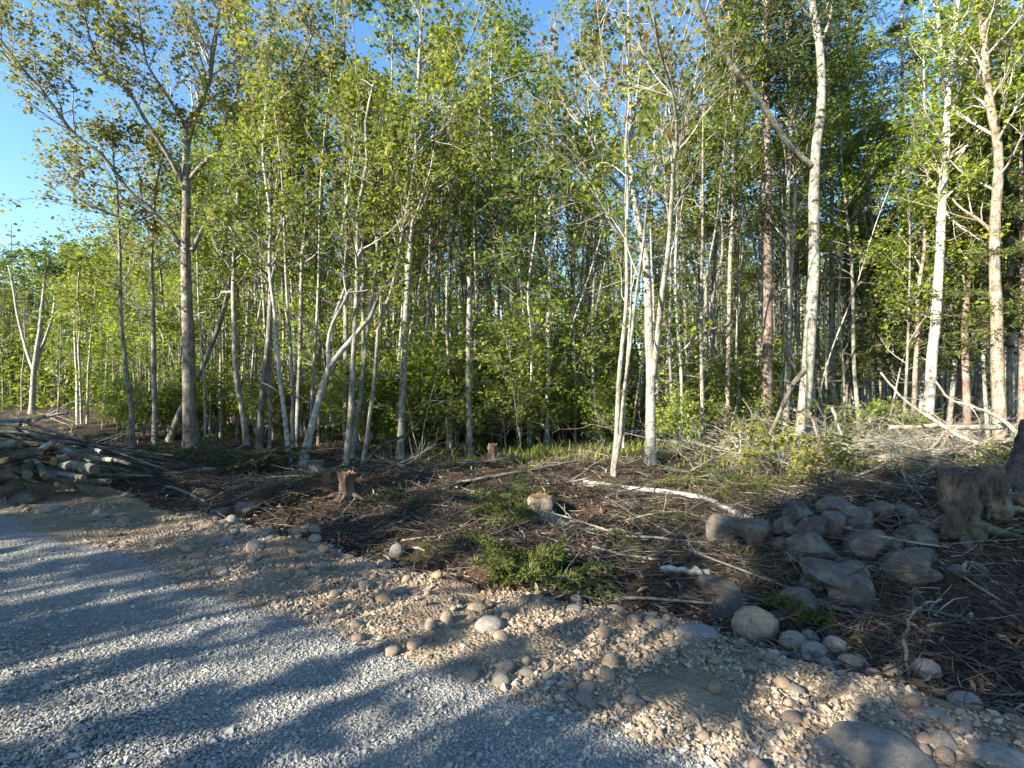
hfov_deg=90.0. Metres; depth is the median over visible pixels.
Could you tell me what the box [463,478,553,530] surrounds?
fir boughs
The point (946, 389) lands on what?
slender tree
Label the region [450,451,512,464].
fallen branch
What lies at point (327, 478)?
tree stump
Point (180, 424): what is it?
sapling
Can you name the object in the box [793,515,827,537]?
boulder
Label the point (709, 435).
dead brush
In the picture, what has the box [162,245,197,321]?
thin tree
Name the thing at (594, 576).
fir boughs
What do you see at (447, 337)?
thin tree
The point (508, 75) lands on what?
slender tree
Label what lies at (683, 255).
slender tree
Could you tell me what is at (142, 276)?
slender tree
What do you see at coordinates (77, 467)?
log
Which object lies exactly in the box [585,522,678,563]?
fir boughs
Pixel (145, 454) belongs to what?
pole
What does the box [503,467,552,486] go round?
fir boughs
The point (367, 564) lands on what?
stone
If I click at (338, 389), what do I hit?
sapling
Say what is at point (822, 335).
slender tree
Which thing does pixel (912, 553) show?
boulder
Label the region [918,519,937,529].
stone
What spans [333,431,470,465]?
dead brush
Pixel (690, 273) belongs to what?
slender tree
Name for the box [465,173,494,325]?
thin tree
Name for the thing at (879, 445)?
dead brush
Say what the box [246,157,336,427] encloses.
thin tree
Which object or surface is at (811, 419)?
curved branch
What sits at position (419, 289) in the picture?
slender tree
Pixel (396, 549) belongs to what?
stone
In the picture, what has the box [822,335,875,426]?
sapling
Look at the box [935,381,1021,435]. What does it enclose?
slanting branch
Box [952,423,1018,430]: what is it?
fallen log
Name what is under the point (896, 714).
stone
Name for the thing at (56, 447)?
log
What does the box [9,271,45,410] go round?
slender tree
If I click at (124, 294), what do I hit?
slender tree
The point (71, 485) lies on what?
pole
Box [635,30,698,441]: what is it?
thin tree
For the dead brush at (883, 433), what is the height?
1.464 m
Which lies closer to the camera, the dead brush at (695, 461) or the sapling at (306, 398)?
the dead brush at (695, 461)
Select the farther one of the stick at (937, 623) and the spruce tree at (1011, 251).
the spruce tree at (1011, 251)
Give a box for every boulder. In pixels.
[0,479,26,499]
[8,489,44,503]
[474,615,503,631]
[676,623,719,640]
[695,575,740,595]
[706,514,738,542]
[708,593,747,619]
[731,605,778,643]
[737,518,773,546]
[772,516,794,535]
[773,587,819,618]
[778,630,807,652]
[782,501,818,523]
[786,531,838,559]
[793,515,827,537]
[799,556,846,590]
[813,737,835,753]
[815,496,858,515]
[824,721,937,767]
[827,559,875,607]
[842,529,889,559]
[844,507,873,531]
[866,500,894,518]
[877,547,934,587]
[892,524,938,546]
[893,502,920,523]
[910,658,942,681]
[920,706,945,719]
[929,568,942,582]
[943,564,969,578]
[947,691,982,711]
[966,741,1023,767]
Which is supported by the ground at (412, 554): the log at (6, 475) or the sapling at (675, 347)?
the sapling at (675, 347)
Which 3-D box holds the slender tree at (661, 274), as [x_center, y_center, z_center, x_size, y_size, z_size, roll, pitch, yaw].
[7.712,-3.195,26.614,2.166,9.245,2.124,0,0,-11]
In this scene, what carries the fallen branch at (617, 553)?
on the ground at (412, 554)
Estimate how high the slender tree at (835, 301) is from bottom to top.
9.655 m
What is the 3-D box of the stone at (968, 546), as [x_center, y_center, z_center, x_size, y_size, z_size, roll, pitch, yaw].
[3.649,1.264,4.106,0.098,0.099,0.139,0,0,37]
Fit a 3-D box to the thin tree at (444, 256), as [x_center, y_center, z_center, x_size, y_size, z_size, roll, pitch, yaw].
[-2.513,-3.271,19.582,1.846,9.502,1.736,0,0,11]
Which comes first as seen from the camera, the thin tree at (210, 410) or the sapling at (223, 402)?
the thin tree at (210, 410)
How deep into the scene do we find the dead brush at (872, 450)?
8.23 m
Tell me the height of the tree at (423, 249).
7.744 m
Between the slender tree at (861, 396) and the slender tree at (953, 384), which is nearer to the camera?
the slender tree at (953, 384)
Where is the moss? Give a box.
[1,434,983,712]
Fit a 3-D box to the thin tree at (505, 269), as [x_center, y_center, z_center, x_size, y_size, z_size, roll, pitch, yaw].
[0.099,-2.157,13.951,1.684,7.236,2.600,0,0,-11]
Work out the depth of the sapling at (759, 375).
13.62 m
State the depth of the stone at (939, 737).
2.22 m
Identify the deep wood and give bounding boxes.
[0,191,1018,415]
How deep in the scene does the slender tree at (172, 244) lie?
27.31 m
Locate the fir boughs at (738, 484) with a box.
[642,473,797,500]
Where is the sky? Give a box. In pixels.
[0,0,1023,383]
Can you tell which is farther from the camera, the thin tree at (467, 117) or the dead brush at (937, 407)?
the dead brush at (937, 407)
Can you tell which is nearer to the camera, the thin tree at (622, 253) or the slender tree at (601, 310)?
the thin tree at (622, 253)
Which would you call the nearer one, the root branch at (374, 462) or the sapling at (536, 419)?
the root branch at (374, 462)
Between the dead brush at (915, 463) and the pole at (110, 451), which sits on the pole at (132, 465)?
the pole at (110, 451)
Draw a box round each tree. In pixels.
[0,0,344,446]
[0,234,78,413]
[0,239,15,328]
[0,262,21,408]
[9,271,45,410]
[9,287,35,394]
[25,294,47,402]
[28,251,58,399]
[29,227,128,423]
[39,305,73,403]
[41,256,99,411]
[44,239,86,408]
[51,104,173,447]
[54,245,100,397]
[71,187,171,429]
[72,221,158,421]
[73,280,103,405]
[75,132,175,379]
[82,275,108,352]
[84,217,145,428]
[86,278,116,402]
[90,178,177,377]
[103,250,142,379]
[104,128,211,443]
[105,95,181,430]
[107,256,145,337]
[129,252,168,389]
[135,112,244,432]
[137,200,193,348]
[138,278,177,386]
[141,72,225,442]
[146,173,245,434]
[151,207,232,421]
[155,157,220,351]
[156,147,213,433]
[157,162,195,369]
[161,124,209,375]
[162,164,194,340]
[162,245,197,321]
[164,123,293,441]
[167,143,218,382]
[168,118,294,437]
[171,52,264,430]
[173,73,302,444]
[192,147,250,434]
[193,167,252,435]
[194,73,315,449]
[194,91,249,424]
[194,191,241,370]
[197,62,328,461]
[204,141,233,425]
[206,159,232,425]
[207,13,284,439]
[212,226,288,414]
[219,0,312,449]
[221,275,253,371]
[227,164,284,372]
[228,117,265,385]
[228,139,263,422]
[229,253,281,377]
[230,63,341,447]
[231,174,265,424]
[237,34,355,446]
[237,104,359,439]
[239,93,330,427]
[240,28,314,435]
[240,192,306,433]
[240,201,275,402]
[241,159,294,421]
[241,173,273,418]
[243,45,316,436]
[244,284,265,380]
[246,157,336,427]
[246,222,293,380]
[258,259,286,337]
[262,56,425,465]
[264,205,348,434]
[272,153,311,319]
[273,0,370,446]
[273,235,313,353]
[275,119,382,439]
[276,265,309,412]
[277,228,311,374]
[277,242,314,360]
[280,225,305,390]
[282,0,384,446]
[283,203,331,381]
[284,81,359,429]
[285,49,410,466]
[294,36,363,443]
[294,230,322,331]
[299,75,392,355]
[306,0,385,450]
[306,184,343,338]
[312,164,369,418]
[315,58,376,424]
[317,0,445,441]
[325,180,380,434]
[329,71,445,458]
[330,0,551,459]
[332,205,378,370]
[333,128,378,422]
[334,86,401,437]
[342,258,367,408]
[348,214,411,426]
[352,118,380,384]
[353,70,426,359]
[355,62,476,462]
[358,170,397,359]
[364,87,458,445]
[368,232,411,332]
[368,244,404,372]
[374,147,416,354]
[378,145,434,355]
[389,0,484,448]
[389,128,467,451]
[391,134,505,444]
[392,211,435,325]
[396,237,429,359]
[398,219,431,322]
[398,235,441,359]
[405,148,447,360]
[407,54,473,449]
[407,118,440,359]
[408,13,474,432]
[409,127,432,355]
[409,155,441,334]
[410,112,483,346]
[411,105,481,443]
[411,222,425,354]
[415,139,468,350]
[419,108,497,350]
[419,258,444,339]
[422,205,470,332]
[423,113,476,337]
[431,6,516,344]
[434,208,481,339]
[441,210,476,326]
[442,4,546,441]
[446,171,484,346]
[447,51,506,436]
[449,35,543,431]
[450,171,493,352]
[451,67,595,445]
[451,93,486,336]
[453,207,492,302]
[454,233,511,352]
[456,72,525,428]
[457,111,517,349]
[462,193,508,350]
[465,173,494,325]
[473,113,526,432]
[474,105,523,425]
[479,44,567,438]
[481,0,552,423]
[483,232,528,355]
[492,114,553,319]
[493,233,529,316]
[495,167,541,425]
[496,53,589,447]
[499,235,531,352]
[501,0,768,465]
[501,174,545,314]
[502,86,610,433]
[505,41,578,443]
[510,183,555,335]
[517,234,575,351]
[518,131,622,443]
[519,205,561,419]
[520,191,547,309]
[535,197,590,436]
[535,201,581,358]
[537,0,604,440]
[542,108,599,444]
[543,83,665,407]
[547,0,633,434]
[553,120,639,440]
[558,108,601,320]
[559,216,581,366]
[560,64,679,476]
[562,29,648,444]
[565,204,612,327]
[568,217,592,335]
[576,115,628,360]
[577,181,616,323]
[577,183,623,359]
[578,208,620,351]
[594,288,620,359]
[596,236,622,338]
[598,215,634,347]
[599,43,727,439]
[601,184,648,361]
[603,220,637,338]
[603,228,624,328]
[604,161,639,382]
[614,222,643,323]
[615,69,671,363]
[616,105,681,443]
[619,48,696,441]
[629,164,691,442]
[632,48,716,441]
[632,163,658,291]
[632,167,681,376]
[632,207,709,354]
[633,80,697,383]
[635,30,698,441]
[635,78,707,437]
[637,183,688,375]
[639,239,678,324]
[644,74,775,441]
[650,69,721,439]
[656,121,697,371]
[657,180,689,376]
[657,210,717,366]
[658,97,755,438]
[662,0,838,442]
[664,0,773,443]
[668,6,785,433]
[674,174,720,423]
[674,193,710,358]
[675,100,715,364]
[675,164,698,375]
[677,2,781,416]
[680,0,778,440]
[686,242,726,329]
[688,0,881,439]
[689,184,750,364]
[696,199,733,420]
[697,0,794,429]
[706,223,750,362]
[706,233,732,345]
[708,86,763,433]
[711,143,763,370]
[712,117,773,416]
[713,223,756,334]
[715,236,758,372]
[718,183,797,415]
[720,246,762,417]
[723,26,813,386]
[723,218,757,353]
[723,220,757,411]
[724,40,849,429]
[725,241,756,367]
[733,124,805,385]
[736,0,851,440]
[739,159,785,353]
[740,266,755,402]
[743,177,781,254]
[744,179,785,415]
[745,140,850,421]
[753,174,802,349]
[754,99,844,421]
[756,132,791,420]
[759,86,840,385]
[762,30,845,409]
[763,175,862,426]
[771,0,881,429]
[771,118,809,435]
[772,59,830,431]
[772,174,802,359]
[772,174,824,423]
[773,0,949,424]
[774,221,822,366]
[776,159,829,379]
[778,202,828,365]
[783,7,901,436]
[783,73,863,425]
[786,83,858,432]
[790,233,805,413]
[795,130,890,428]
[800,137,871,397]
[800,219,827,399]
[801,101,891,422]
[806,133,908,422]
[810,141,923,431]
[819,293,843,373]
[820,0,938,430]
[820,204,854,407]
[821,225,857,396]
[822,257,865,414]
[824,260,892,411]
[826,0,987,418]
[827,205,975,432]
[828,110,914,424]
[836,213,885,417]
[836,274,890,407]
[837,131,886,420]
[843,164,893,413]
[847,4,955,424]
[850,93,902,427]
[853,145,908,413]
[856,122,1023,437]
[863,74,1005,434]
[866,106,949,419]
[871,185,954,439]
[874,42,1023,439]
[882,150,987,432]
[882,232,899,405]
[884,0,1023,439]
[888,224,917,412]
[889,0,1022,445]
[897,78,979,422]
[900,186,932,414]
[901,53,1023,423]
[904,144,957,422]
[907,0,1023,434]
[907,0,1023,434]
[915,153,976,388]
[916,86,1023,442]
[929,2,1023,438]
[929,152,1016,422]
[951,0,1023,259]
[951,292,972,414]
[970,265,1018,391]
[974,278,989,398]
[976,17,1023,435]
[987,260,1017,411]
[993,0,1023,362]
[1012,295,1016,407]
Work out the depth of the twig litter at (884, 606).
4.74 m
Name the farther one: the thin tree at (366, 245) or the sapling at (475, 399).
the thin tree at (366, 245)
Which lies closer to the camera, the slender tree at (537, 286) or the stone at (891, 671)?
the stone at (891, 671)
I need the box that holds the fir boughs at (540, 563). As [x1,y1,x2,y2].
[464,531,602,595]
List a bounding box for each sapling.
[58,353,148,432]
[71,329,177,424]
[82,278,226,434]
[83,327,204,439]
[90,367,148,430]
[93,391,141,428]
[101,369,180,440]
[114,303,226,395]
[134,362,215,431]
[145,373,214,428]
[149,368,218,426]
[157,321,248,432]
[162,383,216,430]
[169,370,231,428]
[171,350,246,434]
[196,316,289,439]
[198,370,232,423]
[208,372,233,425]
[213,366,273,432]
[215,356,308,429]
[243,334,338,448]
[251,379,305,432]
[266,366,310,426]
[268,293,389,448]
[272,371,335,426]
[275,363,339,426]
[293,274,415,439]
[313,353,393,451]
[315,328,396,446]
[330,260,472,377]
[344,366,425,446]
[355,347,410,435]
[359,307,487,457]
[360,346,433,429]
[364,370,435,452]
[366,334,437,445]
[369,339,462,451]
[370,309,460,439]
[375,371,438,448]
[380,401,432,446]
[381,329,479,452]
[382,367,440,445]
[383,265,505,423]
[389,332,478,442]
[392,325,511,448]
[403,273,534,400]
[409,347,479,442]
[423,335,486,437]
[435,370,505,441]
[436,354,515,442]
[443,316,522,456]
[452,324,522,440]
[455,393,493,440]
[458,359,550,451]
[463,290,569,452]
[465,345,524,442]
[465,348,542,440]
[473,260,594,443]
[477,317,570,443]
[478,322,585,439]
[478,345,569,451]
[480,261,631,443]
[497,303,583,442]
[498,286,623,440]
[510,330,599,428]
[515,333,606,443]
[529,331,581,430]
[533,361,590,444]
[536,296,600,436]
[538,322,627,437]
[539,374,573,432]
[541,326,613,433]
[552,367,583,434]
[559,374,600,431]
[567,309,645,434]
[567,357,621,399]
[569,353,633,415]
[570,338,642,431]
[572,376,634,442]
[594,288,713,409]
[600,315,718,429]
[603,365,664,438]
[604,301,712,435]
[611,383,660,436]
[619,257,727,401]
[621,364,675,402]
[624,360,644,391]
[632,337,744,440]
[642,366,715,437]
[643,361,679,408]
[656,376,711,446]
[662,349,723,426]
[673,339,758,427]
[674,345,742,424]
[683,357,742,434]
[706,364,758,421]
[714,327,800,426]
[718,366,776,422]
[720,337,795,425]
[730,326,816,415]
[740,359,800,414]
[790,370,842,414]
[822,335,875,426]
[856,338,921,415]
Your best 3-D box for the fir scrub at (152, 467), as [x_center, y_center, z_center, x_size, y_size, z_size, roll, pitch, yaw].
[-6.996,1.338,9.243,1.966,1.073,1.904,0,0,0]
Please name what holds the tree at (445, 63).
on the ground at (412, 554)
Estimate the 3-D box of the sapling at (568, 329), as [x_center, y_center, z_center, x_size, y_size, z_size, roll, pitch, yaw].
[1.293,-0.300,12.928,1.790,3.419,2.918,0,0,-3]
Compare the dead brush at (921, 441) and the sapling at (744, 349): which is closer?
the dead brush at (921, 441)
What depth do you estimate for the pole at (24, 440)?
8.68 m
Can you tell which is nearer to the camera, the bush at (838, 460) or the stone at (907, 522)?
the stone at (907, 522)
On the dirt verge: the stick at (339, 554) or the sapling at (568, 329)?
the stick at (339, 554)
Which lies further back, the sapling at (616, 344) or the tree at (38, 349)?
the tree at (38, 349)
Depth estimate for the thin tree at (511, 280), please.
20.48 m
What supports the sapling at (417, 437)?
on the ground at (412, 554)
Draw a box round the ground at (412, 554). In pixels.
[0,386,1023,714]
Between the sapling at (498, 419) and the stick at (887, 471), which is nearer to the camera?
the stick at (887, 471)
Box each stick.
[8,486,81,493]
[206,479,251,500]
[259,472,311,478]
[286,536,363,560]
[314,468,356,473]
[335,491,357,518]
[425,477,475,490]
[441,457,504,464]
[544,503,638,545]
[577,518,611,532]
[581,590,647,629]
[595,461,664,468]
[605,481,657,497]
[611,596,763,604]
[621,455,688,459]
[627,535,741,545]
[688,549,862,616]
[688,618,844,666]
[727,489,746,516]
[730,631,774,754]
[777,462,889,502]
[844,515,948,547]
[849,599,879,640]
[852,478,936,488]
[855,461,916,480]
[862,571,942,673]
[895,534,1011,606]
[927,603,970,625]
[965,548,994,575]
[989,601,1023,624]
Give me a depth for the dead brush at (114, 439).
12.67 m
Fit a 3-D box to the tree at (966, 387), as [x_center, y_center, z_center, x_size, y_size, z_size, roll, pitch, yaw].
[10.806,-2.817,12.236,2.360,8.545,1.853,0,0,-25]
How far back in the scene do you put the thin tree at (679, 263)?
17.76 m
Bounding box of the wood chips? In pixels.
[27,432,1023,724]
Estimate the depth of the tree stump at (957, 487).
4.15 m
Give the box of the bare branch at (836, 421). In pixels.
[831,407,863,459]
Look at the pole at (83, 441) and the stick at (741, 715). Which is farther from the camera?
the pole at (83, 441)
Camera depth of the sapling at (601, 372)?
13.34 m
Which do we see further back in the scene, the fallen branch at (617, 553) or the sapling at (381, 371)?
the sapling at (381, 371)
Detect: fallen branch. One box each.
[166,485,207,502]
[384,547,424,550]
[402,532,448,540]
[446,456,505,488]
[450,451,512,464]
[571,528,643,534]
[592,533,678,563]
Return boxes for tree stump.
[318,470,366,503]
[322,471,331,493]
[479,442,504,463]
[525,492,571,526]
[929,467,1023,541]
[976,466,1023,519]
[1005,419,1023,491]
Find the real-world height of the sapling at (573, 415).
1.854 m
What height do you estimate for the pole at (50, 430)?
1.175 m
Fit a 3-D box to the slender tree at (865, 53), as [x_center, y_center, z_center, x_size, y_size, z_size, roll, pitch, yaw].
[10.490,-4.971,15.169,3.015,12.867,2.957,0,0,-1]
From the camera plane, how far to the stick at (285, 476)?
8.06 m
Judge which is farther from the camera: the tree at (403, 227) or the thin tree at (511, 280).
the thin tree at (511, 280)
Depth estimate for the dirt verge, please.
3.07 m
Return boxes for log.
[0,418,31,422]
[0,422,22,426]
[0,439,23,449]
[0,448,43,465]
[0,470,13,483]
[8,443,64,455]
[8,467,67,488]
[16,452,33,478]
[32,458,50,479]
[34,415,45,420]
[37,439,56,450]
[45,411,68,418]
[50,446,94,464]
[55,472,86,482]
[57,460,99,473]
[58,447,98,464]
[67,479,111,483]
[72,453,89,459]
[84,455,113,461]
[94,448,102,452]
[105,456,131,465]
[197,467,226,471]
[365,464,406,468]
[660,564,710,574]
[766,369,810,441]
[888,423,944,429]
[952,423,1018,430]
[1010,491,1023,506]
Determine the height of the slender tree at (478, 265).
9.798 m
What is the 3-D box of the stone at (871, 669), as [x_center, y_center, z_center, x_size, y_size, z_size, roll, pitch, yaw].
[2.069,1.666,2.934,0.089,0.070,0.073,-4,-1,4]
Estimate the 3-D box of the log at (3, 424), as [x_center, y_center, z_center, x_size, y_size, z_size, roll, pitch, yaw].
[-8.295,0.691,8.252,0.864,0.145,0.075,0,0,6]
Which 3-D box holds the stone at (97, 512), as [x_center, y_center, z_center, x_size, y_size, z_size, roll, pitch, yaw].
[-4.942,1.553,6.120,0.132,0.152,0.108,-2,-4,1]
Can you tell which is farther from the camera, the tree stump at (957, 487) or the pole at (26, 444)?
the pole at (26, 444)
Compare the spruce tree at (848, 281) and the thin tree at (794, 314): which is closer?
the spruce tree at (848, 281)
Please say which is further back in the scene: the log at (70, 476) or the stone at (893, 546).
the log at (70, 476)
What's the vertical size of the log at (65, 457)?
0.173 m
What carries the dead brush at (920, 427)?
on the ground at (412, 554)
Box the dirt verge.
[0,467,1023,767]
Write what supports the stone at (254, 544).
on the ground at (412, 554)
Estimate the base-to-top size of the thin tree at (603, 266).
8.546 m
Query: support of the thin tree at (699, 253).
on the ground at (412, 554)
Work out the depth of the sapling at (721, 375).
12.97 m
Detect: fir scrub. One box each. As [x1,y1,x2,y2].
[77,431,181,476]
[109,435,224,464]
[145,438,254,471]
[203,433,318,476]
[203,438,311,479]
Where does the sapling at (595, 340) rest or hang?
on the ground at (412, 554)
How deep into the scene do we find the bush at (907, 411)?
11.00 m
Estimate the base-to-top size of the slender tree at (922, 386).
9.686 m
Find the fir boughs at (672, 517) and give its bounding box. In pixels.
[620,508,704,529]
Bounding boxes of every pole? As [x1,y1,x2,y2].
[0,407,49,445]
[0,430,78,441]
[0,431,44,442]
[0,432,42,441]
[0,439,107,476]
[0,450,131,472]
[0,455,93,495]
[1,428,170,466]
[2,453,135,474]
[3,437,95,455]
[3,439,131,459]
[4,438,114,473]
[6,433,172,455]
[9,466,152,476]
[12,427,148,469]
[12,446,188,467]
[12,471,64,484]
[15,427,54,440]
[17,429,129,453]
[22,443,73,446]
[24,423,169,471]
[30,431,169,465]
[30,437,176,456]
[38,458,135,469]
[40,459,160,467]
[44,448,201,464]
[64,440,130,451]
[69,431,135,485]
[93,452,173,457]
[117,440,168,458]
[457,461,576,482]
[583,480,752,518]
[665,302,740,367]
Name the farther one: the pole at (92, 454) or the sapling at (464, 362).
the sapling at (464, 362)
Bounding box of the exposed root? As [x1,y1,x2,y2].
[417,576,477,596]
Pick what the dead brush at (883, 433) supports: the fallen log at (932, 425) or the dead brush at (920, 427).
the fallen log at (932, 425)
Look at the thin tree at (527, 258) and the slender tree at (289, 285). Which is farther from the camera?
the thin tree at (527, 258)
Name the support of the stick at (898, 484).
on the ground at (412, 554)
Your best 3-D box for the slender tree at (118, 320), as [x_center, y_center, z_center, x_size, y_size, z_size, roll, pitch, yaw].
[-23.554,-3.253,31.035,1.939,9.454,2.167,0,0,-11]
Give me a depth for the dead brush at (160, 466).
8.69 m
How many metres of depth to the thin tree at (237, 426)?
14.71 m
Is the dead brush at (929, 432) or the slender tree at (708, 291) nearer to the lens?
the dead brush at (929, 432)
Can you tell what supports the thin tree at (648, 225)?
on the ground at (412, 554)
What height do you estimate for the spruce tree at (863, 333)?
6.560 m
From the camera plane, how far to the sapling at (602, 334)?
13.85 m
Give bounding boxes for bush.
[699,389,783,440]
[720,407,843,476]
[784,425,873,486]
[812,394,913,445]
[877,396,943,445]
[968,434,1012,466]
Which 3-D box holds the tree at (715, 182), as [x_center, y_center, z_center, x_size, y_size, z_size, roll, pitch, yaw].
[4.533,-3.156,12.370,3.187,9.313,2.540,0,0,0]
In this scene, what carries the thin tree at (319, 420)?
on the ground at (412, 554)
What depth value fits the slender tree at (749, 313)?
19.78 m
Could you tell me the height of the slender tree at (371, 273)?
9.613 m
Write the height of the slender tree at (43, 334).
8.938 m
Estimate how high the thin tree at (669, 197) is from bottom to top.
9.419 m
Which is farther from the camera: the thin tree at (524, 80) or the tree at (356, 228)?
the thin tree at (524, 80)
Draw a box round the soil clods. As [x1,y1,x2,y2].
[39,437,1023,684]
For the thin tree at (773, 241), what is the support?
on the ground at (412, 554)
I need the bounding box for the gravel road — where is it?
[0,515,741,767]
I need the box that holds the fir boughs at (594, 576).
[542,554,624,606]
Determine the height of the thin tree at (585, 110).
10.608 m
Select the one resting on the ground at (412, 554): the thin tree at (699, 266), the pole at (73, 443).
the thin tree at (699, 266)
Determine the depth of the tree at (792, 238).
12.53 m
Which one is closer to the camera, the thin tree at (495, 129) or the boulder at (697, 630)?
the boulder at (697, 630)
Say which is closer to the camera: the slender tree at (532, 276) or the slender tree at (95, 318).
the slender tree at (532, 276)
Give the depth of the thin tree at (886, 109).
15.65 m
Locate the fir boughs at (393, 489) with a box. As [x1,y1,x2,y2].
[365,483,434,516]
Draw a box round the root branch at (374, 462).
[342,456,409,472]
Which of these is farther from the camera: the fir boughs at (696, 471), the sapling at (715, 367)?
the sapling at (715, 367)
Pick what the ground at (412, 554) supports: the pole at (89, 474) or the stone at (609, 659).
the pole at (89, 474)
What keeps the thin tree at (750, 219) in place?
on the ground at (412, 554)
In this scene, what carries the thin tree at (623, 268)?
on the ground at (412, 554)
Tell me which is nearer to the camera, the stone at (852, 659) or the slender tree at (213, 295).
the stone at (852, 659)
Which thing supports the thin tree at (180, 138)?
on the ground at (412, 554)
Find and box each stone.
[35,504,62,513]
[92,507,104,516]
[115,516,130,522]
[186,551,206,558]
[212,516,220,520]
[213,566,229,571]
[216,507,231,518]
[216,536,234,543]
[226,514,238,522]
[234,501,258,518]
[246,538,262,551]
[289,526,301,535]
[301,523,310,531]
[307,460,331,472]
[308,534,321,542]
[309,524,319,533]
[358,561,377,568]
[378,561,392,568]
[389,543,403,557]
[456,652,464,657]
[467,602,488,612]
[570,594,582,603]
[602,652,619,667]
[629,622,643,627]
[650,618,669,627]
[769,537,786,550]
[770,609,789,626]
[780,555,795,563]
[799,575,822,589]
[801,629,820,642]
[801,641,827,657]
[818,656,833,666]
[821,510,845,536]
[822,635,846,653]
[837,653,863,671]
[855,695,873,705]
[865,667,879,676]
[882,664,901,677]
[886,708,912,721]
[888,535,903,550]
[892,504,904,516]
[900,518,912,524]
[917,508,935,519]
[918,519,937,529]
[930,729,957,751]
[932,554,938,564]
[959,535,974,549]
[967,561,990,575]
[980,509,986,517]
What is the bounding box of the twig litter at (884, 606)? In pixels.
[2,424,1023,720]
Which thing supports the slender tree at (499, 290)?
on the ground at (412, 554)
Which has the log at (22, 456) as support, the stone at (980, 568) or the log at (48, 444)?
the log at (48, 444)
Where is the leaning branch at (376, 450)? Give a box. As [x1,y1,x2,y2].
[366,411,423,462]
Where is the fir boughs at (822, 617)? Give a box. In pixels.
[756,587,884,658]
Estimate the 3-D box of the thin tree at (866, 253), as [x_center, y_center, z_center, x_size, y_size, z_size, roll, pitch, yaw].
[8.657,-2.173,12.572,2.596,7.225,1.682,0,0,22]
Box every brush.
[1,405,107,426]
[2,390,87,427]
[4,410,76,439]
[13,397,99,443]
[17,403,181,446]
[62,424,172,446]
[68,427,151,443]
[81,440,224,486]
[93,419,201,474]
[157,465,294,487]
[227,469,386,511]
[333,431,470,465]
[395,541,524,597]
[534,432,689,468]
[556,395,912,467]
[570,469,739,536]
[607,487,785,578]
[640,375,823,460]
[641,430,739,458]
[643,430,738,494]
[656,389,828,485]
[662,416,863,475]
[663,397,797,443]
[676,400,757,441]
[685,501,899,585]
[687,414,840,448]
[692,418,970,461]
[701,425,825,478]
[706,414,827,478]
[713,395,881,452]
[716,410,879,438]
[723,410,976,464]
[730,452,933,487]
[737,435,926,467]
[752,425,1000,468]
[754,413,1012,465]
[756,400,983,472]
[778,401,978,448]
[781,350,972,452]
[781,420,918,467]
[787,464,952,495]
[790,413,1013,450]
[791,417,879,442]
[794,414,1017,451]
[815,400,924,447]
[827,419,1008,456]
[844,388,984,462]
[844,424,1012,461]
[847,414,1013,462]
[849,412,1010,459]
[854,418,1019,448]
[860,435,1005,467]
[863,395,975,421]
[869,520,1023,587]
[875,424,971,519]
[880,446,946,471]
[882,408,1012,445]
[944,432,1023,511]
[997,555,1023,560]
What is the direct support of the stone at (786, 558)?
on the ground at (412, 554)
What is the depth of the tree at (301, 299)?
11.89 m
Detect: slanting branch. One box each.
[880,372,1017,458]
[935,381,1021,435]
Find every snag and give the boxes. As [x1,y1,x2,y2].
[445,417,465,460]
[456,276,487,458]
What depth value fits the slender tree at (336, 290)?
19.29 m
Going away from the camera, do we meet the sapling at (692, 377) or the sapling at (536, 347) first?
the sapling at (536, 347)
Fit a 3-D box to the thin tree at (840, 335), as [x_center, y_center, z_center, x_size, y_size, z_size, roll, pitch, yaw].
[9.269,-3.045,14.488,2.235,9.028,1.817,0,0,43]
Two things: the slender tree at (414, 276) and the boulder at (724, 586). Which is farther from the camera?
the slender tree at (414, 276)
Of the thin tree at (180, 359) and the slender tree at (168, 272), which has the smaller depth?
the thin tree at (180, 359)
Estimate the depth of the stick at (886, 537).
3.89 m
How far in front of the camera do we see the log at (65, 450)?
7.77 m
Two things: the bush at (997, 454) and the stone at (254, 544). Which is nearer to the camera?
the stone at (254, 544)
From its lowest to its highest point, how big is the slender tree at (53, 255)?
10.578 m
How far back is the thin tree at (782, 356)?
13.42 m
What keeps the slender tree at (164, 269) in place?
on the ground at (412, 554)
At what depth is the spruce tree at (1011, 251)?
10.98 m
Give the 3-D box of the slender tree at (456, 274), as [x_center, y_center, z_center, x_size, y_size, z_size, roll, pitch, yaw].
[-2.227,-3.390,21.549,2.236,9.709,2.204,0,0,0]
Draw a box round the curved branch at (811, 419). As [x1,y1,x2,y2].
[793,409,818,450]
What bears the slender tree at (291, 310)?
on the ground at (412, 554)
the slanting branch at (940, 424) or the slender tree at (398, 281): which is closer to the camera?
the slanting branch at (940, 424)
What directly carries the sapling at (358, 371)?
on the ground at (412, 554)
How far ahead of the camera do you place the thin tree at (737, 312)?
13.58 m
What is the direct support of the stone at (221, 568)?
on the ground at (412, 554)
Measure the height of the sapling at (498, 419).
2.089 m
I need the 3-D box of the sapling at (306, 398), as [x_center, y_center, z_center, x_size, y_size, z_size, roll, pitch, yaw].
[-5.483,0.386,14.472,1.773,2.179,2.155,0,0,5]
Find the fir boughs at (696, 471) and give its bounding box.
[659,460,743,486]
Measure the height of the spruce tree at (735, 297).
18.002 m
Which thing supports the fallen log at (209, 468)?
on the ground at (412, 554)
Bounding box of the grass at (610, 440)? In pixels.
[178,425,986,485]

